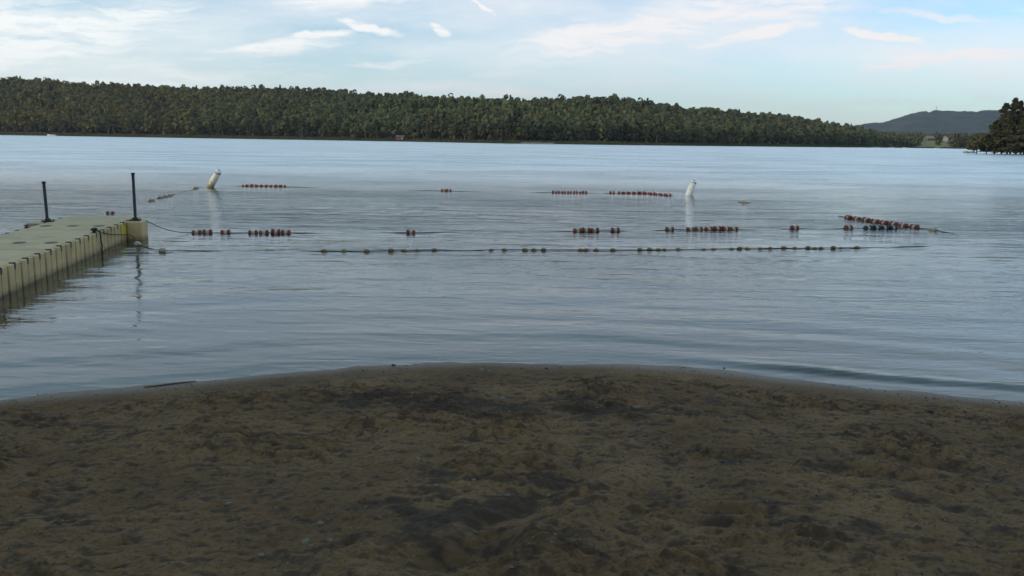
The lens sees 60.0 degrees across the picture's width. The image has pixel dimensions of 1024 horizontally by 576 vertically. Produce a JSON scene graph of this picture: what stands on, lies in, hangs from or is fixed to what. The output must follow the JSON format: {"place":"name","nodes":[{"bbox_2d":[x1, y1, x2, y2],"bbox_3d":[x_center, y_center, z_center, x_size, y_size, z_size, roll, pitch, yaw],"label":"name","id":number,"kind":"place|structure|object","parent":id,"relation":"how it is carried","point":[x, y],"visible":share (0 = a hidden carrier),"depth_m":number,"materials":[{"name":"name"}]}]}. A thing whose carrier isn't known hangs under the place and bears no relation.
{"place":"outdoors","nodes":[
{"label":"outdoors","id":0,"kind":"place"},
{"bbox_2d":[0,129,966,148],"bbox_3d":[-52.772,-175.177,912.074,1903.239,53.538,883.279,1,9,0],"label":"hill","id":1,"kind":"structure","parent":0,"point":[386,136],"depth_m":635.70,"materials":[{"name":"green plant"}]},
{"bbox_2d":[32,117,37,131],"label":"conifer tree","id":2,"kind":"object","parent":1,"relation":"on","point":[35,126],"visible":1,"depth_m":726.60,"materials":[{"name":"green plant"}]},
{"bbox_2d":[39,120,47,131],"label":"deciduous tree","id":3,"kind":"object","parent":1,"relation":"on","point":[42,126],"visible":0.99,"depth_m":727.75,"materials":[{"name":"green plant"}]},
{"bbox_2d":[50,122,56,132],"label":"deciduous tree","id":4,"kind":"object","parent":1,"relation":"on","point":[53,127],"visible":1,"depth_m":724.77,"materials":[{"name":"green plant"}]},
{"bbox_2d":[61,120,66,132],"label":"pale trunked tree","id":5,"kind":"object","parent":1,"relation":"on","point":[64,124],"visible":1,"depth_m":717.31,"materials":[{"name":"green plant"}]},
{"bbox_2d":[94,121,101,133],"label":"deciduous tree","id":6,"kind":"object","parent":1,"relation":"on","point":[98,123],"visible":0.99,"depth_m":711.21,"materials":[{"name":"green plant"}]},
{"bbox_2d":[104,117,111,133],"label":"pale trunked tree","id":7,"kind":"object","parent":1,"relation":"on","point":[107,121],"visible":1,"depth_m":703.58,"materials":[{"name":"green plant"}]},
{"bbox_2d":[168,124,174,133],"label":"deciduous tree","id":8,"kind":"object","parent":1,"relation":"on","point":[170,128],"visible":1,"depth_m":686.74,"materials":[{"name":"green plant"}]},
{"bbox_2d":[186,120,195,132],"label":"deciduous tree","id":9,"kind":"object","parent":1,"relation":"on","point":[192,122],"visible":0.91,"depth_m":686.08,"materials":[{"name":"green plant"}]},
{"bbox_2d":[198,126,204,133],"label":"deciduous tree","id":10,"kind":"object","parent":1,"relation":"on","point":[201,130],"visible":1,"depth_m":678.50,"materials":[{"name":"green plant"}]},
{"bbox_2d":[209,121,215,134],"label":"conifer tree","id":11,"kind":"object","parent":1,"relation":"on","point":[212,127],"visible":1,"depth_m":674.79,"materials":[{"name":"green plant"}]},
{"bbox_2d":[227,124,234,134],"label":"deciduous tree","id":12,"kind":"object","parent":1,"relation":"on","point":[232,130],"visible":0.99,"depth_m":671.16,"materials":[{"name":"green plant"}]},
{"bbox_2d":[245,119,253,134],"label":"deciduous tree","id":13,"kind":"object","parent":1,"relation":"on","point":[249,123],"visible":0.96,"depth_m":662.20,"materials":[{"name":"green plant"}]},
{"bbox_2d":[252,117,263,135],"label":"deciduous tree","id":14,"kind":"object","parent":1,"relation":"on","point":[255,129],"visible":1,"depth_m":660.90,"materials":[{"name":"green plant"}]},
{"bbox_2d":[262,119,272,135],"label":"deciduous tree","id":15,"kind":"object","parent":1,"relation":"on","point":[266,127],"visible":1,"depth_m":658.72,"materials":[{"name":"green plant"}]},
{"bbox_2d":[285,118,291,135],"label":"conifer tree","id":16,"kind":"object","parent":1,"relation":"on","point":[287,125],"visible":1,"depth_m":649.30,"materials":[{"name":"green plant"}]},
{"bbox_2d":[304,122,311,136],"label":"deciduous tree","id":17,"kind":"object","parent":1,"relation":"on","point":[307,132],"visible":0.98,"depth_m":647.61,"materials":[{"name":"green plant"}]},
{"bbox_2d":[371,119,382,137],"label":"deciduous tree","id":18,"kind":"object","parent":1,"relation":"on","point":[377,128],"visible":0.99,"depth_m":610.01,"materials":[{"name":"green plant"}]},
{"bbox_2d":[395,135,404,140],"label":"cabin","id":19,"kind":"object","parent":1,"relation":"on","point":[398,137],"visible":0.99,"depth_m":592.39,"materials":[{"name":"grey"}]},
{"bbox_2d":[438,120,447,136],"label":"deciduous tree","id":20,"kind":"object","parent":1,"relation":"on","point":[442,125],"visible":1,"depth_m":572.25,"materials":[{"name":"green plant"}]},
{"bbox_2d":[451,125,456,134],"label":"pale trunked tree","id":21,"kind":"object","parent":1,"relation":"on","point":[454,128],"visible":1,"depth_m":558.12,"materials":[{"name":"green plant"}]},
{"bbox_2d":[452,121,462,138],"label":"deciduous tree","id":22,"kind":"object","parent":1,"relation":"on","point":[457,124],"visible":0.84,"depth_m":562.35,"materials":[{"name":"green plant"}]},
{"bbox_2d":[461,124,467,139],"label":"pale trunked tree","id":23,"kind":"object","parent":1,"relation":"on","point":[465,126],"visible":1,"depth_m":550.71,"materials":[{"name":"green plant"}]},
{"bbox_2d":[467,125,476,138],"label":"deciduous tree","id":24,"kind":"object","parent":1,"relation":"on","point":[472,134],"visible":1,"depth_m":548.49,"materials":[{"name":"green plant"}]},
{"bbox_2d":[477,123,488,139],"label":"deciduous tree","id":25,"kind":"object","parent":1,"relation":"on","point":[483,132],"visible":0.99,"depth_m":544.42,"materials":[{"name":"green plant"}]},
{"bbox_2d":[0,76,997,147],"bbox_3d":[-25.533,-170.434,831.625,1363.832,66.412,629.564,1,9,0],"label":"forest","id":26,"kind":"object","parent":1,"relation":"on","point":[81,105],"visible":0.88,"depth_m":727.14,"materials":[{"name":"green plant"}]},
{"bbox_2d":[496,126,504,139],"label":"pale trunked tree","id":27,"kind":"object","parent":1,"relation":"on","point":[500,128],"visible":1,"depth_m":527.94,"materials":[{"name":"green plant"}]},
{"bbox_2d":[504,113,514,139],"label":"conifer tree","id":28,"kind":"object","parent":1,"relation":"on","point":[509,124],"visible":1,"depth_m":524.74,"materials":[{"name":"green plant"}]},
{"bbox_2d":[520,123,530,139],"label":"deciduous tree","id":29,"kind":"object","parent":1,"relation":"on","point":[525,133],"visible":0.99,"depth_m":527.59,"materials":[{"name":"green plant"}]},
{"bbox_2d":[520,142,554,143],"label":"stone wall","id":30,"kind":"structure","parent":1,"relation":"on","point":[535,143],"depth_m":517.61,"materials":[{"name":"grey stone"}]},
{"bbox_2d":[536,129,544,139],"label":"deciduous tree","id":31,"kind":"object","parent":1,"relation":"on","point":[540,135],"visible":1,"depth_m":533.16,"materials":[{"name":"green plant"}]},
{"bbox_2d":[573,128,583,140],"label":"deciduous tree","id":32,"kind":"object","parent":1,"relation":"on","point":[578,134],"visible":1,"depth_m":541.43,"materials":[{"name":"green plant"}]},
{"bbox_2d":[590,124,595,139],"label":"conifer tree","id":33,"kind":"object","parent":1,"relation":"on","point":[593,134],"visible":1,"depth_m":547.81,"materials":[{"name":"green plant"}]},
{"bbox_2d":[604,123,612,140],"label":"deciduous tree","id":34,"kind":"object","parent":1,"relation":"on","point":[610,134],"visible":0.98,"depth_m":549.61,"materials":[{"name":"green plant"}]},
{"bbox_2d":[614,124,622,140],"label":"conifer tree","id":35,"kind":"object","parent":1,"relation":"on","point":[618,136],"visible":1,"depth_m":556.90,"materials":[{"name":"green plant"}]},
{"bbox_2d":[643,129,649,138],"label":"pale trunked tree","id":36,"kind":"object","parent":1,"relation":"on","point":[645,132],"visible":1,"depth_m":557.03,"materials":[{"name":"green plant"}]},
{"bbox_2d":[653,127,659,142],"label":"pale trunked tree","id":37,"kind":"object","parent":1,"relation":"on","point":[657,130],"visible":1,"depth_m":557.99,"materials":[{"name":"green plant"}]},
{"bbox_2d":[654,129,662,141],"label":"deciduous tree","id":38,"kind":"object","parent":1,"relation":"on","point":[658,138],"visible":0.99,"depth_m":559.76,"materials":[{"name":"green plant"}]},
{"bbox_2d":[666,130,675,142],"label":"deciduous tree","id":39,"kind":"object","parent":1,"relation":"on","point":[672,136],"visible":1,"depth_m":563.76,"materials":[{"name":"green plant"}]},
{"bbox_2d":[692,127,701,142],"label":"deciduous tree","id":40,"kind":"object","parent":1,"relation":"on","point":[696,133],"visible":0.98,"depth_m":580.62,"materials":[{"name":"green plant"}]},
{"bbox_2d":[705,128,711,142],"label":"deciduous tree","id":41,"kind":"object","parent":1,"relation":"on","point":[707,137],"visible":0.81,"depth_m":590.08,"materials":[{"name":"green plant"}]},
{"bbox_2d":[717,129,724,142],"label":"deciduous tree","id":42,"kind":"object","parent":1,"relation":"on","point":[721,134],"visible":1,"depth_m":600.59,"materials":[{"name":"green plant"}]},
{"bbox_2d":[751,127,756,142],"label":"conifer tree","id":43,"kind":"object","parent":1,"relation":"on","point":[753,135],"visible":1,"depth_m":628.75,"materials":[{"name":"green plant"}]},
{"bbox_2d":[773,132,781,143],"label":"deciduous tree","id":44,"kind":"object","parent":1,"relation":"on","point":[777,134],"visible":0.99,"depth_m":646.94,"materials":[{"name":"green plant"}]},
{"bbox_2d":[783,133,789,143],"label":"deciduous tree","id":45,"kind":"object","parent":1,"relation":"on","point":[786,137],"visible":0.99,"depth_m":657.51,"materials":[{"name":"green plant"}]},
{"bbox_2d":[791,132,798,143],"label":"deciduous tree","id":46,"kind":"object","parent":1,"relation":"on","point":[795,140],"visible":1,"depth_m":660.85,"materials":[{"name":"green plant"}]},
{"bbox_2d":[801,129,810,144],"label":"deciduous tree","id":47,"kind":"object","parent":1,"relation":"on","point":[807,131],"visible":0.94,"depth_m":674.88,"materials":[{"name":"green plant"}]},
{"bbox_2d":[813,135,821,144],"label":"deciduous tree","id":48,"kind":"object","parent":1,"relation":"on","point":[817,140],"visible":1,"depth_m":685.81,"materials":[{"name":"green plant"}]},
{"bbox_2d":[851,132,858,144],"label":"deciduous tree","id":49,"kind":"object","parent":1,"relation":"on","point":[856,136],"visible":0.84,"depth_m":740.20,"materials":[{"name":"green plant"}]},
{"bbox_2d":[955,137,962,145],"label":"deciduous tree","id":50,"kind":"object","parent":1,"relation":"on","point":[959,142],"visible":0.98,"depth_m":806.46,"materials":[{"name":"green plant"}]},
{"bbox_2d":[0,139,1023,575],"bbox_3d":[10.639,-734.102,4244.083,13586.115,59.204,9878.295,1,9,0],"label":"ground","id":51,"kind":"structure","parent":0,"point":[82,361],"depth_m":6.94,"materials":[{"name":"brown sand"}]},
{"bbox_2d":[146,381,194,386],"bbox_3d":[-2.973,0.837,7.717,0.434,0.015,0.020,-5,11,-33],"label":"driftwood stick","id":52,"kind":"object","parent":51,"relation":"on","point":[169,384],"visible":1,"depth_m":7.71,"materials":[{"name":"wood"}]},
{"bbox_2d":[301,538,309,543],"bbox_3d":[-0.947,1.164,4.065,0.039,0.028,0.045,-1,10,-10],"label":"pebble","id":53,"kind":"object","parent":51,"relation":"on","point":[306,540],"visible":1,"depth_m":4.05,"materials":[{"name":"grey stone"}]},
{"bbox_2d":[0,361,1023,575],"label":"grit","id":54,"kind":"object","parent":51,"relation":"on","point":[548,495],"visible":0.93,"depth_m":5.36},
{"bbox_2d":[0,135,1023,382],"bbox_3d":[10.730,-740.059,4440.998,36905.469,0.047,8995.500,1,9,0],"label":"water","id":55,"kind":"structure","parent":0,"point":[652,155],"depth_m":34.72,"materials":[{"name":"blue liquid"}]},
{"bbox_2d":[42,181,53,283],"bbox_3d":[-9.412,-0.771,18.072,0.078,2.792,0.076,-1,9,0],"label":"mooring pole","id":56,"kind":"object","parent":55,"relation":"in","point":[45,199],"visible":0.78,"depth_m":17.89,"materials":[{"name":"metal"}]},
{"bbox_2d":[0,216,148,308],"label":"floating dock","id":57,"kind":"object","parent":55,"relation":"on","point":[34,253],"visible":0.95,"depth_m":14.91,"materials":[{"name":"beige plastic"}]},
{"bbox_2d":[98,230,239,251],"bbox_3d":[-6.887,-0.935,16.796,2.965,0.464,1.704,6,11,27],"label":"mooring rope","id":58,"kind":"object","parent":57,"relation":"attached to","point":[155,249],"visible":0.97,"depth_m":16.68,"materials":[{"name":"black fabric"}]},
{"bbox_2d":[106,211,114,215],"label":"lane float","id":59,"kind":"object","parent":55,"relation":"on","point":[111,213],"visible":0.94,"depth_m":24.15,"materials":[{"name":"red plastic"}]},
{"bbox_2d":[131,173,139,280],"bbox_3d":[-7.846,-0.917,18.536,0.078,2.972,0.076,1,9,0],"label":"mooring pole","id":60,"kind":"object","parent":55,"relation":"in","point":[135,214],"visible":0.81,"depth_m":18.39,"materials":[{"name":"metal"}]},
{"bbox_2d":[191,230,201,236],"bbox_3d":[-7.005,-1.215,19.702,0.208,0.154,0.152,-6,-30,-11],"label":"lane float","id":61,"kind":"object","parent":55,"relation":"on","point":[197,232],"visible":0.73,"depth_m":19.65,"materials":[{"name":"red plastic"}]},
{"bbox_2d":[202,229,212,234],"bbox_3d":[-6.779,-1.232,19.730,0.208,0.154,0.152,-1,18,-10],"label":"lane float","id":62,"kind":"object","parent":55,"relation":"on","point":[209,231],"visible":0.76,"depth_m":19.67,"materials":[{"name":"red plastic"}]},
{"bbox_2d":[202,169,220,195],"bbox_3d":[-12.505,-4.378,36.966,0.281,1.380,0.281,34,20,-5],"label":"marker buoy","id":63,"kind":"object","parent":55,"relation":"on","point":[213,180],"visible":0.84,"depth_m":36.80,"materials":[{"name":"white plastic"}]},
{"bbox_2d":[220,229,230,236],"bbox_3d":[-6.393,-1.228,19.785,0.208,0.154,0.152,-4,-30,-12],"label":"lane float","id":64,"kind":"object","parent":55,"relation":"on","point":[226,232],"visible":0.98,"depth_m":19.73,"materials":[{"name":"red plastic"}]},
{"bbox_2d":[248,230,257,235],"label":"lane float","id":65,"kind":"object","parent":55,"relation":"on","point":[252,233],"visible":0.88,"depth_m":19.82,"materials":[{"name":"red plastic"}]},
{"bbox_2d":[259,230,268,234],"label":"lane float","id":66,"kind":"object","parent":55,"relation":"on","point":[265,232],"visible":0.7,"depth_m":19.84,"materials":[{"name":"red plastic"}]},
{"bbox_2d":[271,229,280,235],"bbox_3d":[-5.316,-1.253,19.931,0.208,0.152,0.154,3,40,-17],"label":"lane float","id":67,"kind":"object","parent":55,"relation":"on","point":[274,231],"visible":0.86,"depth_m":19.88,"materials":[{"name":"red plastic"}]},
{"bbox_2d":[281,230,290,234],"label":"lane float","id":68,"kind":"object","parent":55,"relation":"on","point":[285,232],"visible":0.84,"depth_m":19.91,"materials":[{"name":"red plastic"}]},
{"bbox_2d":[234,186,675,195],"bbox_3d":[-2.439,-4.054,37.090,19.477,0.065,1.431,1,10,4],"label":"lane rope","id":69,"kind":"object","parent":55,"relation":"on","point":[469,191],"visible":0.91,"depth_m":36.92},
{"bbox_2d":[147,221,906,233],"bbox_3d":[1.233,-1.544,21.339,18.639,0.388,0.858,-2,10,-14],"label":"lane rope","id":70,"kind":"object","parent":55,"relation":"on","point":[460,232],"visible":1,"depth_m":20.60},
{"bbox_2d":[573,228,581,234],"bbox_3d":[1.573,-1.360,21.255,0.208,0.152,0.154,-3,35,-10],"label":"lane float","id":71,"kind":"object","parent":55,"relation":"on","point":[579,230],"visible":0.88,"depth_m":21.20,"materials":[{"name":"red plastic"}]},
{"bbox_2d":[582,227,590,233],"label":"lane float","id":72,"kind":"object","parent":55,"relation":"on","point":[587,230],"visible":0.94,"depth_m":21.24,"materials":[{"name":"red plastic"}]},
{"bbox_2d":[590,227,598,233],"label":"lane float","id":73,"kind":"object","parent":55,"relation":"on","point":[594,230],"visible":0.91,"depth_m":21.30,"materials":[{"name":"white plastic"}]},
{"bbox_2d":[610,227,619,233],"bbox_3d":[2.500,-1.392,21.474,0.208,0.152,0.154,-1,6,-9],"label":"lane float","id":74,"kind":"object","parent":55,"relation":"on","point":[615,230],"visible":0.95,"depth_m":21.42,"materials":[{"name":"red plastic"}]},
{"bbox_2d":[296,246,938,251],"bbox_3d":[2.355,-0.777,17.951,14.356,0.057,0.443,-1,10,-9],"label":"lane rope","id":75,"kind":"object","parent":55,"relation":"on","point":[652,249],"visible":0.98,"depth_m":17.62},
{"bbox_2d":[665,227,673,232],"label":"lane float","id":76,"kind":"object","parent":55,"relation":"on","point":[669,229],"visible":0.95,"depth_m":21.85,"materials":[{"name":"white plastic"}]},
{"bbox_2d":[682,180,696,205],"bbox_3d":[7.386,-3.965,36.861,0.281,1.088,0.281,20,5,-3],"label":"marker buoy","id":77,"kind":"object","parent":55,"relation":"on","point":[691,188],"visible":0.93,"depth_m":36.74,"materials":[{"name":"white plastic"}]},
{"bbox_2d":[704,227,713,232],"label":"lane float","id":78,"kind":"object","parent":55,"relation":"on","point":[708,228],"visible":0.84,"depth_m":22.09,"materials":[{"name":"white plastic"}]},
{"bbox_2d":[713,226,721,231],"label":"lane float","id":79,"kind":"object","parent":55,"relation":"on","point":[717,228],"visible":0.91,"depth_m":22.12,"materials":[{"name":"white plastic"}]},
{"bbox_2d":[722,226,729,231],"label":"lane float","id":80,"kind":"object","parent":55,"relation":"on","point":[725,229],"visible":0.92,"depth_m":22.16,"materials":[{"name":"white plastic"}]},
{"bbox_2d":[790,225,798,230],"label":"lane float","id":81,"kind":"object","parent":55,"relation":"on","point":[793,228],"visible":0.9,"depth_m":22.58,"materials":[{"name":"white plastic"}]},
{"bbox_2d":[844,225,852,230],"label":"lane float","id":82,"kind":"object","parent":55,"relation":"on","point":[848,227],"visible":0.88,"depth_m":22.97,"materials":[{"name":"white plastic"}]},
{"bbox_2d":[853,216,861,222],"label":"lane float","id":83,"kind":"object","parent":55,"relation":"on","point":[855,218],"visible":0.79,"depth_m":25.76,"materials":[{"name":"white plastic"}]},
{"bbox_2d":[863,225,872,230],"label":"lane float","id":84,"kind":"object","parent":55,"relation":"on","point":[868,227],"visible":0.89,"depth_m":23.01,"materials":[{"name":"white plastic"}]},
{"bbox_2d":[870,219,879,224],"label":"lane float","id":85,"kind":"object","parent":55,"relation":"on","point":[872,221],"visible":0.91,"depth_m":24.86,"materials":[{"name":"white plastic"}]},
{"bbox_2d":[872,225,880,230],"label":"lane float","id":86,"kind":"object","parent":55,"relation":"on","point":[876,227],"visible":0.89,"depth_m":23.04,"materials":[{"name":"white plastic"}]},
{"bbox_2d":[879,220,888,224],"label":"lane float","id":87,"kind":"object","parent":55,"relation":"on","point":[881,222],"visible":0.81,"depth_m":24.48,"materials":[{"name":"white plastic"}]},
{"bbox_2d":[881,225,888,230],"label":"lane float","id":88,"kind":"object","parent":55,"relation":"on","point":[885,227],"visible":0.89,"depth_m":23.07,"materials":[{"name":"white plastic"}]},
{"bbox_2d":[889,225,897,230],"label":"lane float","id":89,"kind":"object","parent":55,"relation":"on","point":[891,227],"visible":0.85,"depth_m":23.11,"materials":[{"name":"white plastic"}]},
{"bbox_2d":[898,223,908,229],"bbox_3d":[10.515,-1.653,23.802,0.170,0.172,0.233,-4,6,-21],"label":"lane float","id":90,"kind":"object","parent":55,"relation":"on","point":[902,225],"visible":0.81,"depth_m":23.71,"materials":[{"name":"white plastic"}]},
{"bbox_2d":[909,224,919,229],"bbox_3d":[10.657,-1.605,23.474,0.172,0.170,0.233,40,-10,-26],"label":"lane float","id":91,"kind":"object","parent":55,"relation":"on","point":[914,227],"visible":0.87,"depth_m":23.42,"materials":[{"name":"white plastic"}]},
{"bbox_2d":[928,227,937,231],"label":"lane float","id":92,"kind":"object","parent":55,"relation":"on","point":[931,229],"visible":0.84,"depth_m":22.85,"materials":[{"name":"white plastic"}]},
{"bbox_2d":[981,138,994,153],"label":"leaning tree","id":93,"kind":"object","parent":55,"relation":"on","point":[985,148],"visible":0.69,"depth_m":271.34,"materials":[{"name":"green plant"}]},
{"bbox_2d":[979,120,1006,153],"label":"pine tree","id":94,"kind":"object","parent":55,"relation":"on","point":[994,128],"visible":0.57,"depth_m":274.63,"materials":[{"name":"green plant"}]},
{"bbox_2d":[992,102,1014,153],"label":"pine tree","id":95,"kind":"object","parent":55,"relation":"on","point":[1006,116],"visible":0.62,"depth_m":273.06,"materials":[{"name":"green plant"}]},
{"bbox_2d":[985,120,1022,153],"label":"pine tree","id":96,"kind":"object","parent":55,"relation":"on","point":[1008,132],"visible":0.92,"depth_m":265.46,"materials":[{"name":"green plant"}]},
{"bbox_2d":[998,107,1023,153],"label":"pine tree","id":97,"kind":"object","parent":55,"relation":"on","point":[1020,118],"visible":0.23,"depth_m":271.08,"materials":[{"name":"green plant"}]},
{"bbox_2d":[1000,97,1023,153],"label":"pine tree","id":98,"kind":"object","parent":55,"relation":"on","point":[1015,106],"visible":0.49,"depth_m":275.09,"materials":[{"name":"green plant"}]},
{"bbox_2d":[1006,119,1023,154],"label":"pine tree","id":99,"kind":"object","parent":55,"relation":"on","point":[1020,130],"visible":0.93,"depth_m":263.04,"materials":[{"name":"green plant"}]},
{"bbox_2d":[1015,100,1023,153],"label":"pine tree","id":100,"kind":"object","parent":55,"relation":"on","point":[1021,102],"visible":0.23,"depth_m":279.66,"materials":[{"name":"green plant"}]},
{"bbox_2d":[0,0,1023,125],"label":"sky","id":101,"kind":"structure","parent":0,"point":[854,62],"materials":[{"name":"blue"}]},
{"bbox_2d":[916,140,951,147],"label":"field","id":102,"kind":"structure","parent":0,"point":[931,143],"depth_m":850.99,"materials":[{"name":"green plant"}]},
{"bbox_2d":[923,136,934,140],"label":"house","id":103,"kind":"structure","parent":102,"relation":"on","point":[928,138],"depth_m":919.26,"materials":[{"name":"beige wood"}]},
{"bbox_2d":[854,110,1016,134],"bbox_3d":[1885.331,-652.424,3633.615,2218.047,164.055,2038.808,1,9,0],"label":"mountain","id":104,"kind":"structure","parent":0,"point":[948,122],"depth_m":3548.43,"materials":[{"name":"plant"}]},
{"bbox_2d":[964,132,988,153],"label":"leaning tree","id":105,"kind":"object","parent":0,"point":[973,143],"visible":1,"depth_m":271.02,"materials":[{"name":"green plant"}]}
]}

